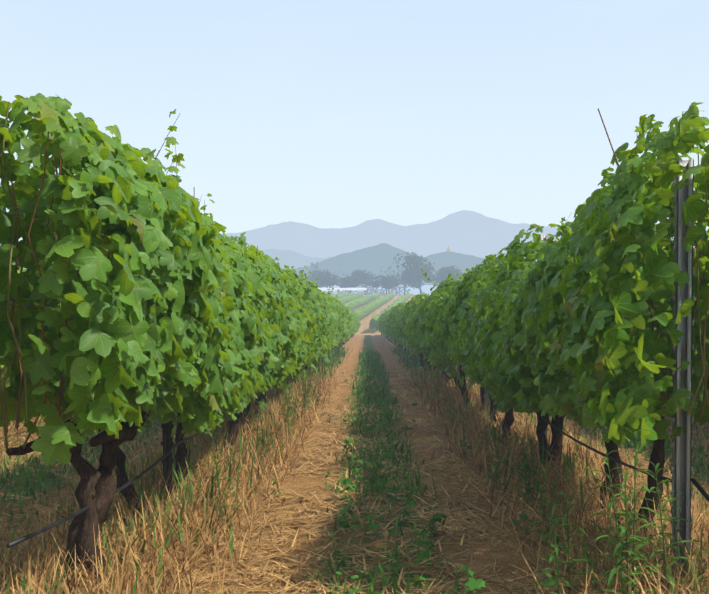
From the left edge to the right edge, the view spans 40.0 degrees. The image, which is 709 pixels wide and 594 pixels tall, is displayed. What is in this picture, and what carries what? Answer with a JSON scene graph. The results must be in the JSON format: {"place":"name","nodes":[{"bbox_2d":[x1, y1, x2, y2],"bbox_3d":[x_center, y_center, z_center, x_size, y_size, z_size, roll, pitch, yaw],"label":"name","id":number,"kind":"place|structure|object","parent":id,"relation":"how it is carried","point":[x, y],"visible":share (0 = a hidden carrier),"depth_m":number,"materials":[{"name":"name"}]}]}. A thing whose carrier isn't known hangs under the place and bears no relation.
{"place":"outdoors","nodes":[
{"label":"outdoors","id":0,"kind":"place"},
{"bbox_2d":[0,285,708,593],"bbox_3d":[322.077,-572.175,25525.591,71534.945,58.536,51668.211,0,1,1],"label":"ground","id":1,"kind":"structure","parent":0,"point":[365,337],"depth_m":6.84,"materials":[{"name":"brown soil"}]},
{"bbox_2d":[161,337,350,501],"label":"trellis posts","id":2,"kind":"object","parent":1,"relation":"on","point":[167,443],"visible":0.02,"depth_m":6.46,"materials":[{"name":"brown wood"}]},
{"bbox_2d":[6,333,664,587],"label":"grapevine trunks","id":3,"kind":"object","parent":1,"relation":"on","point":[83,531],"visible":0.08,"depth_m":5.36,"materials":[{"name":"brown plant"}]},
{"bbox_2d":[0,102,708,450],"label":"vine shoots","id":4,"kind":"object","parent":3,"relation":"attached to","point":[17,350],"visible":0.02,"depth_m":3.92,"materials":[{"name":"green plant"}]},
{"bbox_2d":[0,93,708,465],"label":"vine leaves","id":5,"kind":"object","parent":4,"relation":"attached to","point":[194,317],"visible":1,"depth_m":4.41,"materials":[{"name":"green plant"}]},
{"bbox_2d":[318,288,366,293],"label":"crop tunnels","id":6,"kind":"object","parent":1,"relation":"on","point":[344,289],"visible":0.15,"depth_m":244.66,"materials":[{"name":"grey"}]},
{"bbox_2d":[0,268,703,390],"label":"distant vine rows","id":7,"kind":"object","parent":1,"relation":"on","point":[7,383],"depth_m":10.48,"materials":[{"name":"green plant"}]},
{"bbox_2d":[0,362,708,593],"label":"dry grass","id":8,"kind":"structure","parent":1,"relation":"on","point":[19,557],"depth_m":6.09,"materials":[{"name":"beige plant"}]},
{"bbox_2d":[282,252,462,294],"bbox_3d":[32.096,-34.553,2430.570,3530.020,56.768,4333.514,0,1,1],"label":"trees","id":9,"kind":"object","parent":1,"relation":"on","point":[411,277],"materials":[{"name":"blue plant"}]},
{"bbox_2d":[326,292,425,329],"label":"vineyard rows","id":10,"kind":"object","parent":1,"relation":"on","point":[357,299],"visible":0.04,"depth_m":177.59,"materials":[{"name":"green plant"}]},
{"bbox_2d":[67,362,708,593],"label":"weeds","id":11,"kind":"object","parent":1,"relation":"on","point":[472,584],"visible":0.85,"depth_m":4.90,"materials":[{"name":"green plant"}]},
{"bbox_2d":[382,159,694,575],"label":"trellis posts","id":12,"kind":"object","parent":1,"relation":"on","point":[681,466],"visible":0.23,"depth_m":4.55,"materials":[{"name":"grey metal"}]},
{"bbox_2d":[12,262,669,339],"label":"vine leaves","id":13,"kind":"object","parent":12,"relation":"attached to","point":[380,323],"visible":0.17,"depth_m":60.94,"materials":[{"name":"green plant"}]},
{"bbox_2d":[0,123,702,438],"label":"trellis wires","id":14,"kind":"object","parent":12,"relation":"attached to","point":[101,238],"depth_m":3.80,"materials":[{"name":"grey metal"}]},
{"bbox_2d":[283,265,475,380],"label":"vine leaves","id":15,"kind":"object","parent":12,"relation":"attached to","point":[405,326],"visible":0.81,"depth_m":19.44,"materials":[{"name":"green plant"}]},
{"bbox_2d":[0,341,708,593],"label":"grass","id":16,"kind":"structure","parent":0,"point":[397,350],"depth_m":7.71,"materials":[{"name":"plant"}]},
{"bbox_2d":[0,0,708,244],"label":"sky","id":17,"kind":"structure","parent":0,"point":[326,114],"materials":[{"name":"blue"}]},
{"bbox_2d":[6,368,708,547],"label":"drip hose","id":18,"kind":"object","parent":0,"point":[698,486],"visible":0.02,"depth_m":4.99,"materials":[{"name":"black plastic"}]},
{"bbox_2d":[13,210,708,268],"bbox_3d":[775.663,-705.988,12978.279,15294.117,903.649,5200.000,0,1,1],"label":"mountain range","id":19,"kind":"structure","parent":0,"point":[467,232],"depth_m":12516.41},
{"bbox_2d":[291,243,483,284],"bbox_3d":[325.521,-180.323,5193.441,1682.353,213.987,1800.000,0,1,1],"label":"hills","id":20,"kind":"structure","parent":0,"point":[374,259],"depth_m":4986.67,"materials":[{"name":"blue"}]},
{"bbox_2d":[263,249,668,269],"bbox_3d":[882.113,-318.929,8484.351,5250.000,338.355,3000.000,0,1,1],"label":"mountain range","id":21,"kind":"structure","parent":0,"point":[289,258],"depth_m":8276.74,"materials":[{"name":"blue"}]}
]}

